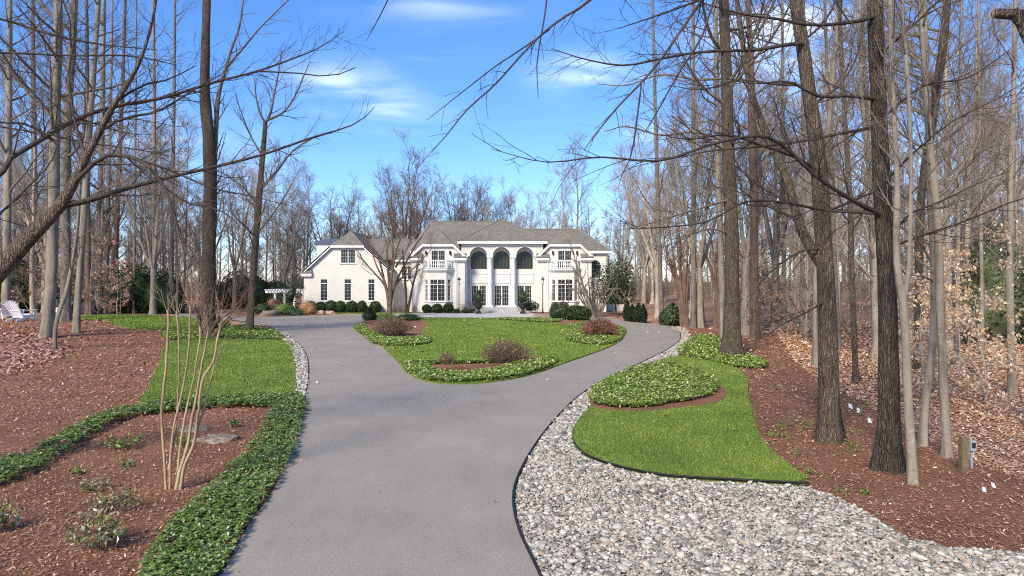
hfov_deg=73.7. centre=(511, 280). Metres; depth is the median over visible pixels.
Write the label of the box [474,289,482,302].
topiary
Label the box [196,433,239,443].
flat rock
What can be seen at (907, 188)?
bare tree
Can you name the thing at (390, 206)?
bare tree
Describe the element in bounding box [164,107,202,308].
bare tree
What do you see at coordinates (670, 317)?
shrub
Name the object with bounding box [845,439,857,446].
seedling
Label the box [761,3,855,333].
bare tree
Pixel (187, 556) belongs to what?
ground cover
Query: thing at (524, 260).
window
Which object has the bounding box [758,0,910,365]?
bare tree
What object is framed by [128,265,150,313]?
holly
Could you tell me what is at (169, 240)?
bare tree
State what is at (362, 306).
boxwood
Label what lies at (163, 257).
bare tree
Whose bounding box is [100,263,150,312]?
holly
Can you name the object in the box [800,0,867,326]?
bare tree
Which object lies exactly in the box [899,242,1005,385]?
beech sapling
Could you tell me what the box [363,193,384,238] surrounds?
bare tree
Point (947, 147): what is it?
bare tree
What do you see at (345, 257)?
window
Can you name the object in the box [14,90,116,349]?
bare tree
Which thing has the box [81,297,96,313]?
covered grill
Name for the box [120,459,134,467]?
grass tuft
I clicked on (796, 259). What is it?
sapling
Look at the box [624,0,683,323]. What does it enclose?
bare tree
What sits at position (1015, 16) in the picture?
overhanging tree
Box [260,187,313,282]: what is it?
bare tree
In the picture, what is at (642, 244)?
bare tree
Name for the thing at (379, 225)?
bare tree
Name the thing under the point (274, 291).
pergola
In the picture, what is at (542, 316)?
stone slab
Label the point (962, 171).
bare tree
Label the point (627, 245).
bare tree
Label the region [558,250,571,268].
balcony door
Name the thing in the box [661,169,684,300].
bare tree
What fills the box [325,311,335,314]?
boulder
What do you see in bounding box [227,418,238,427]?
grass tuft
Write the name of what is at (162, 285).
holly
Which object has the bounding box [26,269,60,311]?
holly
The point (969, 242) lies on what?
bare tree
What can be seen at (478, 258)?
window
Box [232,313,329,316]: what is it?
mulch
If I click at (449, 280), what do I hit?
window
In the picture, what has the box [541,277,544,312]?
lamp post
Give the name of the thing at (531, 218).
bare tree
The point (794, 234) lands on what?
bare tree
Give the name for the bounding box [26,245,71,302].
beech sapling
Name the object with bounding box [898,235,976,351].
beech sapling
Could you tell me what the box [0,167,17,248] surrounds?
bare tree
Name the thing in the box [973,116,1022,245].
bare tree
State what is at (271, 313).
boulder
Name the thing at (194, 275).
sapling
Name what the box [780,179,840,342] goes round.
sapling
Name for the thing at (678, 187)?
bare tree
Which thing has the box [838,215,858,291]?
sapling
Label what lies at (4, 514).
leafy clump
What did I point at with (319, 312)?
boulder
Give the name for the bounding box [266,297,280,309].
brown shrub
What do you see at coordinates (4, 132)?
bare tree
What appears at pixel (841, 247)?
bare tree
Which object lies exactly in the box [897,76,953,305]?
bare tree
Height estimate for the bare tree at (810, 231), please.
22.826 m
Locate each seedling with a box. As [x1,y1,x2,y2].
[766,430,778,437]
[773,430,788,437]
[791,446,802,456]
[806,465,817,473]
[833,485,851,495]
[842,446,858,452]
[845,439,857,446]
[847,425,864,434]
[860,485,870,494]
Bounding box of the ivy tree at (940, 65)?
[830,0,1019,369]
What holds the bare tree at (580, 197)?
on the ground at (709, 313)
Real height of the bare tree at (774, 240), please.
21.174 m
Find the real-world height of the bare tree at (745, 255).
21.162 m
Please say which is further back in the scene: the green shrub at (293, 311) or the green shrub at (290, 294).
the green shrub at (290, 294)
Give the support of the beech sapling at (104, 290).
on the ground at (709, 313)
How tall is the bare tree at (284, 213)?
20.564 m
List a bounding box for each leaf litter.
[0,330,75,376]
[760,320,1023,481]
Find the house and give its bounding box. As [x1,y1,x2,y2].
[300,218,630,312]
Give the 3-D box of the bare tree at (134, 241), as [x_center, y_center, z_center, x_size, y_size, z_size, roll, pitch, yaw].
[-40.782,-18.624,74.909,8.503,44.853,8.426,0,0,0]
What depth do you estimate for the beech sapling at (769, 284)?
52.50 m
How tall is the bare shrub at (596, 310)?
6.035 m
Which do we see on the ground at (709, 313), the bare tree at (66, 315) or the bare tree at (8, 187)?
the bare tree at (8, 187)
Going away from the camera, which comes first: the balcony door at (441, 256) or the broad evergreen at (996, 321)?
the broad evergreen at (996, 321)
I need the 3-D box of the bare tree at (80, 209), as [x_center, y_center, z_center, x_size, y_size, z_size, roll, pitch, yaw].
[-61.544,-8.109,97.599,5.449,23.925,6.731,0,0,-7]
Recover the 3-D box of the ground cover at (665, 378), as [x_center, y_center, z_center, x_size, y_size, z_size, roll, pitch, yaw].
[5.122,3.403,23.290,3.917,0.292,10.393,0,0,20]
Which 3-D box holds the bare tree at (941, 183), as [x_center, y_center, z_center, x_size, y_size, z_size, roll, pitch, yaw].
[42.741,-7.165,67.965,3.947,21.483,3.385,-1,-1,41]
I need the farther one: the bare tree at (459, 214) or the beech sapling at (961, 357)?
the bare tree at (459, 214)
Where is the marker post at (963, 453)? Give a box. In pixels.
[958,435,968,473]
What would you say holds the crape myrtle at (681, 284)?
on the ground at (709, 313)
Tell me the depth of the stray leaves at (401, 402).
38.42 m
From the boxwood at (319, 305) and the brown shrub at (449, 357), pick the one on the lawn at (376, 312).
the boxwood at (319, 305)
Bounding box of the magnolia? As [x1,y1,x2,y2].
[589,257,635,313]
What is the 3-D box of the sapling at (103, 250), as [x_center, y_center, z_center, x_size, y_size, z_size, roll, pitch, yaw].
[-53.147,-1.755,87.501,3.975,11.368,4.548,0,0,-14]
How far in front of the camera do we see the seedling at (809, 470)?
12.66 m
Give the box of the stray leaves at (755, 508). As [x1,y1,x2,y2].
[545,328,974,575]
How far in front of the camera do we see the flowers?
74.72 m
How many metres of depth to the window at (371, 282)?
76.85 m
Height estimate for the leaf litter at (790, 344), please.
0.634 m
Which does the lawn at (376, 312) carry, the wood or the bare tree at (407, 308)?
the bare tree at (407, 308)
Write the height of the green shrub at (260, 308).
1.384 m
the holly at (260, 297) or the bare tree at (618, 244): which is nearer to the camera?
the holly at (260, 297)
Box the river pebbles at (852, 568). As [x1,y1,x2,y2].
[515,507,1023,575]
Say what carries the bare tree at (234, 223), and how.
on the ground at (709, 313)
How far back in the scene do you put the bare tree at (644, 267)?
87.56 m
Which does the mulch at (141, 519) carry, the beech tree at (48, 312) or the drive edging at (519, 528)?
the beech tree at (48, 312)
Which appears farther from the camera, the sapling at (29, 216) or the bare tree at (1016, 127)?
the sapling at (29, 216)
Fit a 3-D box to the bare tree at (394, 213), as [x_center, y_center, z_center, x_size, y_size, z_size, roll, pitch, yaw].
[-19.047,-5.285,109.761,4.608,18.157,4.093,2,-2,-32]
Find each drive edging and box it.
[233,320,308,393]
[512,332,680,575]
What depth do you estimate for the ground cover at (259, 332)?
41.81 m
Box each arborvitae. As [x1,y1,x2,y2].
[622,300,629,320]
[628,304,634,321]
[632,302,640,322]
[639,303,647,322]
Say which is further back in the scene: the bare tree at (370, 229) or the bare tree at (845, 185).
the bare tree at (370, 229)
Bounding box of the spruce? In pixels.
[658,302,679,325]
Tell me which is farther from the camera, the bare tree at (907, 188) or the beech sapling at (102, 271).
the bare tree at (907, 188)
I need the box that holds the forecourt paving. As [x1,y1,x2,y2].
[396,313,534,317]
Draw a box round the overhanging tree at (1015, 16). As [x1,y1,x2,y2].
[366,0,1023,182]
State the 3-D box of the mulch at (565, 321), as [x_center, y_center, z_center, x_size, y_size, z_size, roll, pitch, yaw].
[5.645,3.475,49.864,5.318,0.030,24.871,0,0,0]
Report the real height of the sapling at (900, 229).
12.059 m
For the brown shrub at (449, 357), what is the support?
on the mulch at (473, 365)
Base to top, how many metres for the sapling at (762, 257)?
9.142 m
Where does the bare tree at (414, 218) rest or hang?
on the ground at (709, 313)
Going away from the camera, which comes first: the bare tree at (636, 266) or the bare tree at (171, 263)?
the bare tree at (171, 263)
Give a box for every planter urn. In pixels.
[473,303,483,313]
[517,303,526,313]
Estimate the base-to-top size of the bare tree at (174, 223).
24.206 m
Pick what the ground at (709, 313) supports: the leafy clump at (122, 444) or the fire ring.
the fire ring
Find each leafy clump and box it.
[0,501,24,532]
[61,507,130,552]
[83,486,141,516]
[99,431,144,449]
[175,434,192,447]
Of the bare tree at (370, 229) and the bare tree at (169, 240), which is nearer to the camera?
the bare tree at (169, 240)
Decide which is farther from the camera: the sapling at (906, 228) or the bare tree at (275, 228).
the bare tree at (275, 228)
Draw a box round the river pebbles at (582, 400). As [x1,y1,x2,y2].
[568,326,690,407]
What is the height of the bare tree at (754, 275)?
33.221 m
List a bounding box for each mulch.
[0,318,301,575]
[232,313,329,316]
[359,318,425,344]
[432,356,537,370]
[532,312,619,317]
[554,319,617,343]
[590,386,725,410]
[682,327,1023,551]
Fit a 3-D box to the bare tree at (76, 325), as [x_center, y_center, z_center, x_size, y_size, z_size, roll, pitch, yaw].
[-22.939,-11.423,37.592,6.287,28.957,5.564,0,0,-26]
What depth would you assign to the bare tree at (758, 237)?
107.77 m
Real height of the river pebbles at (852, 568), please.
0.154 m
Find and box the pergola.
[265,289,303,306]
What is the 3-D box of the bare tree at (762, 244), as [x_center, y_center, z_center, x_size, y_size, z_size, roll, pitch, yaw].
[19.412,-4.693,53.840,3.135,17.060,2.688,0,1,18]
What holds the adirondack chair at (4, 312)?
on the mulch at (141, 519)
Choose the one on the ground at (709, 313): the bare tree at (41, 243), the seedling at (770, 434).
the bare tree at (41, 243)
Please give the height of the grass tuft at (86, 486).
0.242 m
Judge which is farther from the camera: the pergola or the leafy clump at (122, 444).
the pergola
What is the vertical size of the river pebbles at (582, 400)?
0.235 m
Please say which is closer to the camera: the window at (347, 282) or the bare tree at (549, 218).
the window at (347, 282)
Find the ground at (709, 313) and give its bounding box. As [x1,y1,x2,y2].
[0,282,1023,486]
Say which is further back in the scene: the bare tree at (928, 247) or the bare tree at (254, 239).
the bare tree at (928, 247)
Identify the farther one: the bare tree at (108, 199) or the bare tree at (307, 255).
the bare tree at (307, 255)
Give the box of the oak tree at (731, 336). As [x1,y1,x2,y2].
[575,0,828,354]
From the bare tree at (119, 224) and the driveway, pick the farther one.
the bare tree at (119, 224)
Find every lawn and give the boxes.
[83,315,230,329]
[139,338,296,404]
[335,312,422,313]
[355,317,625,384]
[573,356,807,485]
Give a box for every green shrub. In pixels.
[254,303,272,313]
[273,302,292,314]
[275,264,305,308]
[279,307,305,315]
[376,313,396,318]
[397,313,421,320]
[459,308,476,312]
[525,300,539,310]
[549,302,568,317]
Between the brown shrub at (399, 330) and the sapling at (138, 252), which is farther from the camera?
the sapling at (138, 252)
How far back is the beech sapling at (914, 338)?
23.57 m
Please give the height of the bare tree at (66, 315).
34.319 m
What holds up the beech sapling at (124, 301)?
on the ground at (709, 313)
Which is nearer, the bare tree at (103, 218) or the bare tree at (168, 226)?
the bare tree at (103, 218)
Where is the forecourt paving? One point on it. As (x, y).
(472, 315)
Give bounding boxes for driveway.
[178,313,679,575]
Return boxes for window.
[319,279,327,301]
[340,250,355,263]
[344,279,350,301]
[367,279,374,301]
[401,266,410,279]
[424,279,427,301]
[429,279,445,301]
[447,279,451,301]
[471,251,486,268]
[493,251,509,268]
[516,251,532,268]
[550,279,555,301]
[557,279,573,301]
[575,279,578,301]
[592,260,600,278]
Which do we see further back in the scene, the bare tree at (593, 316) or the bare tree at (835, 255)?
the bare tree at (593, 316)
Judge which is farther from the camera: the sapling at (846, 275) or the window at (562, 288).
the sapling at (846, 275)
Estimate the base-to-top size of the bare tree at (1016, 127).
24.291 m
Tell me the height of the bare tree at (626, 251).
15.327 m
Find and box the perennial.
[445,366,467,369]
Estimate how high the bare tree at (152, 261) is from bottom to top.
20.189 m
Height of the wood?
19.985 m
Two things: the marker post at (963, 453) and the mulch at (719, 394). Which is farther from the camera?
the mulch at (719, 394)
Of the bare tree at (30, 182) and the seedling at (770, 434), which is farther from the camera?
the bare tree at (30, 182)
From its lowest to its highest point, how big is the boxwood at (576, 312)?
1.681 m
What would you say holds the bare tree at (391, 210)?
on the ground at (709, 313)
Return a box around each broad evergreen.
[952,218,1023,344]
[1005,257,1023,342]
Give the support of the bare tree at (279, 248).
on the ground at (709, 313)
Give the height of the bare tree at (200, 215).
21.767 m
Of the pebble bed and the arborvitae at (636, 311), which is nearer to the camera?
the pebble bed
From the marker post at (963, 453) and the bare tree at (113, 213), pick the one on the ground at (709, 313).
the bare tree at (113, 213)
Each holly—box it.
[0,249,29,313]
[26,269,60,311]
[56,274,94,312]
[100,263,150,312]
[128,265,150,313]
[137,268,187,313]
[215,269,249,308]
[239,275,269,308]
[264,280,292,305]
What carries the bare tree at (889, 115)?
on the ground at (709, 313)
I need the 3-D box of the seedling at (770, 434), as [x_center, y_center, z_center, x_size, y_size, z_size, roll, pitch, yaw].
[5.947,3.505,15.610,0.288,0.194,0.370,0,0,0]
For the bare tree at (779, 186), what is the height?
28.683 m
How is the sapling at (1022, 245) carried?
on the ground at (709, 313)
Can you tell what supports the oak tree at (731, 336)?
on the mulch at (880, 485)
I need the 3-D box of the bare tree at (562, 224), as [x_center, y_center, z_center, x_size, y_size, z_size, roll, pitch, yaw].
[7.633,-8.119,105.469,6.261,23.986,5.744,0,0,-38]
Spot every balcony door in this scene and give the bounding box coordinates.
[431,250,444,268]
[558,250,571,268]
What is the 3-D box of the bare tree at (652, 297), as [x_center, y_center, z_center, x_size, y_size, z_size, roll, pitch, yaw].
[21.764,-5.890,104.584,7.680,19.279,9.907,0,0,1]
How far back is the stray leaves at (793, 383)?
26.97 m
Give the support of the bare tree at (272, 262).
on the ground at (709, 313)
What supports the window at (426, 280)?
in the house
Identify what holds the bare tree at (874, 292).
on the ground at (709, 313)
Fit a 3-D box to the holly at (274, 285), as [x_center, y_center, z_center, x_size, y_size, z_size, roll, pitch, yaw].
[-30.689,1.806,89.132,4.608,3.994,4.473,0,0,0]
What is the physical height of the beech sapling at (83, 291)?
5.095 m
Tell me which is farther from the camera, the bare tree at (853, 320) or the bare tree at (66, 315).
the bare tree at (66, 315)
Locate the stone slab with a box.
[532,315,548,317]
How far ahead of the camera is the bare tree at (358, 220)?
112.79 m
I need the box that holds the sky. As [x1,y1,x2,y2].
[0,0,1023,281]
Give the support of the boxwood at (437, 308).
on the mulch
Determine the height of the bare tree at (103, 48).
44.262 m
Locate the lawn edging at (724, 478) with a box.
[572,405,808,483]
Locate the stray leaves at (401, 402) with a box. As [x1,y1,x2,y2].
[238,313,666,572]
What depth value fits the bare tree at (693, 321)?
51.46 m
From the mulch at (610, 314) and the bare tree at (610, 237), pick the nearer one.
the mulch at (610, 314)
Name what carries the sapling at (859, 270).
on the ground at (709, 313)
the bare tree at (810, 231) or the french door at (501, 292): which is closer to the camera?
the french door at (501, 292)
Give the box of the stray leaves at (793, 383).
[680,328,990,530]
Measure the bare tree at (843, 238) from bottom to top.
24.437 m
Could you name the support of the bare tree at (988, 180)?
on the ground at (709, 313)
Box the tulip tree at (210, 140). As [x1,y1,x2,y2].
[196,0,291,327]
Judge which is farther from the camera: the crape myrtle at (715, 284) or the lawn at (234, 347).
the crape myrtle at (715, 284)
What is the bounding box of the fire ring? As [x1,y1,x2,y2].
[27,313,41,317]
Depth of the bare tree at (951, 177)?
107.72 m
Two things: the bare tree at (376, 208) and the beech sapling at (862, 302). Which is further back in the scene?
the bare tree at (376, 208)
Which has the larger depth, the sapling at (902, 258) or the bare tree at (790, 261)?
the bare tree at (790, 261)
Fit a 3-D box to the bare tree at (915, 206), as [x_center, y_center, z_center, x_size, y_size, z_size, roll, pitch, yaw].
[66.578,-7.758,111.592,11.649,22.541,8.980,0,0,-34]
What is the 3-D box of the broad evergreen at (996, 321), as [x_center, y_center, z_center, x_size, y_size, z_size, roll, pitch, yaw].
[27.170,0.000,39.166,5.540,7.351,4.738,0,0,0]
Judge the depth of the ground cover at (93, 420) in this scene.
14.54 m
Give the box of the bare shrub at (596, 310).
[558,258,630,316]
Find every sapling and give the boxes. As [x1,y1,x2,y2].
[0,241,19,298]
[1,187,59,309]
[26,234,74,302]
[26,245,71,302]
[42,252,87,305]
[72,223,102,308]
[72,235,120,314]
[74,209,103,293]
[82,220,115,314]
[84,225,112,296]
[91,267,122,313]
[97,258,131,314]
[106,272,132,313]
[128,240,146,267]
[183,221,201,304]
[237,242,255,308]
[249,240,264,282]
[280,204,306,305]
[739,240,746,309]
[739,262,763,320]
[740,267,776,325]
[742,276,782,334]
[758,229,780,312]
[758,263,779,329]
[759,271,792,322]
[771,285,796,332]
[776,174,848,337]
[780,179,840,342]
[787,233,812,306]
[809,260,848,306]
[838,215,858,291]
[839,188,868,307]
[840,245,857,304]
[842,273,870,327]
[847,223,869,308]
[855,138,914,330]
[855,224,869,307]
[866,273,937,381]
[868,192,914,308]
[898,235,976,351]
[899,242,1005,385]
[899,288,972,396]
[900,217,913,287]
[910,273,929,330]
[935,285,1021,400]
[942,195,988,286]
[961,219,1023,424]
[1019,187,1023,252]
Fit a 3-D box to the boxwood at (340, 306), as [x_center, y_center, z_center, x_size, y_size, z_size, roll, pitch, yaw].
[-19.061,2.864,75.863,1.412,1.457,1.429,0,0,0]
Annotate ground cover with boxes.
[0,400,160,481]
[136,396,307,575]
[142,391,305,412]
[160,324,284,339]
[354,323,432,345]
[400,354,558,381]
[495,317,562,321]
[564,322,625,344]
[587,361,719,407]
[677,333,768,368]
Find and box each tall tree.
[472,0,1023,474]
[519,0,941,444]
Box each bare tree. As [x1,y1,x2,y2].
[0,0,51,312]
[0,0,62,317]
[0,46,79,312]
[0,50,22,203]
[0,51,28,243]
[0,123,77,312]
[0,134,30,253]
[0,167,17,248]
[1,0,121,321]
[12,151,42,263]
[12,166,81,265]
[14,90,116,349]
[19,0,171,314]
[29,59,119,263]
[32,0,155,332]
[61,145,96,265]
[71,123,147,262]
[73,0,138,313]
[74,0,149,313]
[79,131,139,310]
[81,0,157,313]
[91,141,132,272]
[91,178,119,275]
[94,115,192,314]
[101,0,191,313]
[115,116,165,312]
[116,0,182,313]
[125,104,171,247]
[136,124,177,249]
[136,165,164,274]
[138,121,189,289]
[143,0,202,313]
[145,165,169,267]
[148,147,188,288]
[157,179,218,300]
[161,109,193,313]
[163,152,184,262]
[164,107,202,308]
[164,186,195,270]
[174,150,246,261]
[175,161,192,269]
[197,194,202,269]
[198,42,331,329]
[201,146,268,309]
[216,145,264,270]
[227,183,241,266]
[246,175,270,275]
[257,173,281,280]
[258,163,277,280]
[259,179,289,282]
[260,137,287,280]
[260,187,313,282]
[267,198,290,281]
[268,156,307,282]
[268,206,289,279]
[277,171,294,286]
[279,159,324,269]
[281,181,309,283]
[296,174,373,250]
[347,188,368,233]
[361,221,376,238]
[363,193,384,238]
[367,128,450,238]
[371,207,384,238]
[383,191,407,238]
[385,192,401,238]
[398,249,423,312]
[401,169,451,238]
[404,201,421,238]
[413,200,434,235]
[423,185,444,223]
[428,164,494,220]
[457,173,517,222]
[475,197,496,221]
[497,176,553,227]
[512,211,525,225]
[523,209,538,227]
[541,201,559,227]
[546,154,575,227]
[559,127,604,243]
[564,239,596,318]
[598,207,617,278]
[601,114,688,317]
[603,212,619,279]
[606,153,677,307]
[606,183,633,273]
[607,140,647,303]
[618,225,635,279]
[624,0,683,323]
[627,192,675,303]
[630,217,650,299]
[631,184,652,281]
[643,79,748,327]
[647,0,719,327]
[647,0,781,338]
[654,105,707,268]
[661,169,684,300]
[667,163,690,271]
[670,0,813,335]
[676,103,711,317]
[683,0,804,338]
[685,137,715,278]
[702,188,716,307]
[703,116,741,280]
[706,58,829,329]
[706,175,716,303]
[723,72,776,242]
[733,44,770,246]
[741,0,811,328]
[741,165,770,301]
[742,106,773,302]
[745,117,771,269]
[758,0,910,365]
[758,106,796,267]
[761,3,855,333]
[762,100,799,256]
[771,0,919,347]
[775,50,860,269]
[780,4,867,251]
[780,133,800,303]
[780,154,807,298]
[786,221,798,303]
[790,0,923,384]
[791,0,967,361]
[795,148,813,302]
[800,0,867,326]
[823,0,933,341]
[828,102,866,293]
[838,174,865,299]
[845,9,924,227]
[847,82,916,250]
[886,0,1023,350]
[892,0,1022,364]
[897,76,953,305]
[899,133,917,300]
[900,167,951,258]
[906,143,926,259]
[911,0,1023,354]
[913,0,1023,340]
[915,159,941,299]
[921,0,1023,395]
[924,102,963,280]
[926,129,972,248]
[941,78,984,278]
[942,107,993,263]
[943,128,976,264]
[952,0,1023,285]
[953,58,1023,264]
[962,110,1018,249]
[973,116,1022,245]
[982,28,1023,253]
[983,75,1023,255]
[983,102,1023,243]
[988,1,1023,256]
[991,33,1023,272]
[1004,112,1023,272]
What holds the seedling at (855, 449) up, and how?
on the mulch at (880, 485)
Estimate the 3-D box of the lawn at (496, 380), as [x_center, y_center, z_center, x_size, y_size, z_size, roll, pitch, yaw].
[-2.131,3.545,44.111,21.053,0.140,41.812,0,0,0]
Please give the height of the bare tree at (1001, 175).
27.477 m
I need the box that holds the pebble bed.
[515,354,1018,575]
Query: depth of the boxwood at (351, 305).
75.49 m
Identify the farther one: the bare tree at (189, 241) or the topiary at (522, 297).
the bare tree at (189, 241)
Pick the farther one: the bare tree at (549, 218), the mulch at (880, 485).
the bare tree at (549, 218)
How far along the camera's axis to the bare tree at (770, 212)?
81.88 m
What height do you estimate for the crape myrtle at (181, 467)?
3.777 m
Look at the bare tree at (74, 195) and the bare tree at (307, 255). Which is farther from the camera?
the bare tree at (307, 255)
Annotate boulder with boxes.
[259,310,280,315]
[313,310,324,313]
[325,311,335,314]
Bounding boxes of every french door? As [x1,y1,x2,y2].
[471,285,486,305]
[494,285,508,305]
[517,285,531,305]
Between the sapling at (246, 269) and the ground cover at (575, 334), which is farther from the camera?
the sapling at (246, 269)
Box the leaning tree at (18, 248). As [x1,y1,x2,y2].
[0,0,377,296]
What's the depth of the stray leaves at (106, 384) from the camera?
28.66 m
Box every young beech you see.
[818,0,1023,446]
[818,0,1023,457]
[822,0,994,485]
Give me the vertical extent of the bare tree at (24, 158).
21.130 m
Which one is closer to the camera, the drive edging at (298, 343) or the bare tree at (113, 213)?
the drive edging at (298, 343)
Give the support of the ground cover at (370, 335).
on the mulch at (419, 327)
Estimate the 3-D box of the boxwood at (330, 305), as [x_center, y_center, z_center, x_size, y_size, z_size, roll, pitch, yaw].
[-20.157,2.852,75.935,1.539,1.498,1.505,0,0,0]
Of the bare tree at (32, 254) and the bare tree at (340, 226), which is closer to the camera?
the bare tree at (32, 254)
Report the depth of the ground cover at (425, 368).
25.89 m
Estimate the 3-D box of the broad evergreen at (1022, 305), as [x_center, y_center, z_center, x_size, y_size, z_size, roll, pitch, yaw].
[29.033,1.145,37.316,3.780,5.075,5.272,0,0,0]
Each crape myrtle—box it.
[150,273,241,489]
[165,268,258,337]
[345,201,441,313]
[661,207,697,326]
[696,222,724,327]
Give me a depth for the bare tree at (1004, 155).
71.50 m
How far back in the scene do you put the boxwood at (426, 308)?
74.78 m
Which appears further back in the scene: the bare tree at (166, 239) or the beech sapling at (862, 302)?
the bare tree at (166, 239)
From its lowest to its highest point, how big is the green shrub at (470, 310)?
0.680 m
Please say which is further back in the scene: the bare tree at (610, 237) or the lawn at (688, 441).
the bare tree at (610, 237)
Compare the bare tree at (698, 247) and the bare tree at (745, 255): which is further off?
the bare tree at (698, 247)
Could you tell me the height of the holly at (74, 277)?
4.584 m
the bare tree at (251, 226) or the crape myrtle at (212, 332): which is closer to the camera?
the crape myrtle at (212, 332)
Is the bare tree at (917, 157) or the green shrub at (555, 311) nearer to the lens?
the green shrub at (555, 311)
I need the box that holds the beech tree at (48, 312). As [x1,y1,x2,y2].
[0,0,178,339]
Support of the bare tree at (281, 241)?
on the ground at (709, 313)
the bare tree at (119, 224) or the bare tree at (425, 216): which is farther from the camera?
the bare tree at (425, 216)
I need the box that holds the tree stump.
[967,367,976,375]
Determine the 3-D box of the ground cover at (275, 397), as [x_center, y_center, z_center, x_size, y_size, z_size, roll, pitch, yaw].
[-8.174,3.446,19.622,4.370,0.286,2.090,0,0,-17]
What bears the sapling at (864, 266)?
on the ground at (709, 313)
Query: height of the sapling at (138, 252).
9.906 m
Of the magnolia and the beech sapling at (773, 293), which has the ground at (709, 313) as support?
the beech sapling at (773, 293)
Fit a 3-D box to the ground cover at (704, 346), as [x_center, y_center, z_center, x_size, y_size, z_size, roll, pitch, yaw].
[10.228,3.505,35.870,3.660,0.388,16.394,0,0,9]
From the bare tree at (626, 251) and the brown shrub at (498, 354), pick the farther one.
the bare tree at (626, 251)
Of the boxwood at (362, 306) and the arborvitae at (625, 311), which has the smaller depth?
the arborvitae at (625, 311)
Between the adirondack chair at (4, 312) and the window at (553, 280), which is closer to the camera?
the adirondack chair at (4, 312)
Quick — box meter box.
[969,439,976,467]
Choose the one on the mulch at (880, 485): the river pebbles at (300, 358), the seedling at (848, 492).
the seedling at (848, 492)
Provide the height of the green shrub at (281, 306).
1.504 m
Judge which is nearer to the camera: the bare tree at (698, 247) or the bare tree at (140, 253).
the bare tree at (140, 253)
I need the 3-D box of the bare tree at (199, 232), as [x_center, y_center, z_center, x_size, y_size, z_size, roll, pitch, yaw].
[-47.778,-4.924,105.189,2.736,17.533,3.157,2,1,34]
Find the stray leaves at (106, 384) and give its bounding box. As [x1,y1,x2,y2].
[2,318,288,572]
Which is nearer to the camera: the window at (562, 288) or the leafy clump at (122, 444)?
the leafy clump at (122, 444)
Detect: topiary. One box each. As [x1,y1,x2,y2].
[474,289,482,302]
[518,289,526,302]
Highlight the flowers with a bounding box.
[456,301,481,310]
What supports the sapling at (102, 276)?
on the ground at (709, 313)
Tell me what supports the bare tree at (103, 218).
on the ground at (709, 313)
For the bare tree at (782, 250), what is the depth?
50.26 m
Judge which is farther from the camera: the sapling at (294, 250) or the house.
the sapling at (294, 250)
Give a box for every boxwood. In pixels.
[315,301,324,310]
[324,300,335,310]
[335,300,345,312]
[346,300,356,312]
[357,300,367,312]
[369,301,381,311]
[422,304,431,312]
[431,303,442,312]
[443,302,453,312]
[561,304,592,320]
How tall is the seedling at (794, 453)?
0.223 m
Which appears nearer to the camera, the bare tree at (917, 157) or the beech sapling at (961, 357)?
the beech sapling at (961, 357)
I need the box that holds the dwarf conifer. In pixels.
[361,306,376,320]
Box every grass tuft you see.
[67,466,85,475]
[75,478,109,492]
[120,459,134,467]
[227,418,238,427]
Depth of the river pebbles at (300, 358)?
28.83 m
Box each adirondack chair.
[0,300,18,320]
[4,301,37,321]
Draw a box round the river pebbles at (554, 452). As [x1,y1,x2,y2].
[515,406,857,510]
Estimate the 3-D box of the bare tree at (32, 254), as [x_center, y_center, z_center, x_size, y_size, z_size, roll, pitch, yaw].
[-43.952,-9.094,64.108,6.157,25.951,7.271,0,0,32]
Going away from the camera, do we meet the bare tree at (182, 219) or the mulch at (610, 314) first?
the mulch at (610, 314)
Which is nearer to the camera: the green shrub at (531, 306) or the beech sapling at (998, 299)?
the beech sapling at (998, 299)
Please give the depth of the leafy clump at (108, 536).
9.06 m
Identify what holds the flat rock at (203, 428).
on the mulch at (141, 519)
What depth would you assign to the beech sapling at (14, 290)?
52.15 m
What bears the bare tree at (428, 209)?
on the ground at (709, 313)
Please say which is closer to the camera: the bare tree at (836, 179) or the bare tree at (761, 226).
the bare tree at (836, 179)
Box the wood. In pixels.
[0,204,1022,303]
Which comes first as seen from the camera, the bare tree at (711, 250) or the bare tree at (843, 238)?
the bare tree at (843, 238)
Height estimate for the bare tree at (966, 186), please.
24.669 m
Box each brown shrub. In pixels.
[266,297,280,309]
[298,300,316,313]
[368,314,416,335]
[438,350,457,364]
[479,336,532,363]
[579,315,620,335]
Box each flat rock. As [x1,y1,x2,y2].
[178,425,210,432]
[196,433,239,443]
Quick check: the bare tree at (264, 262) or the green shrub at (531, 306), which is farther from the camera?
the bare tree at (264, 262)
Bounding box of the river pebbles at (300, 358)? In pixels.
[271,330,309,398]
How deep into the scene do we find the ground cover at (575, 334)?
40.73 m
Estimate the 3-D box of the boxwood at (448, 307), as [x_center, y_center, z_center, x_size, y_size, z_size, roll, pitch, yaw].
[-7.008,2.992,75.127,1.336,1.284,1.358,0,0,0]

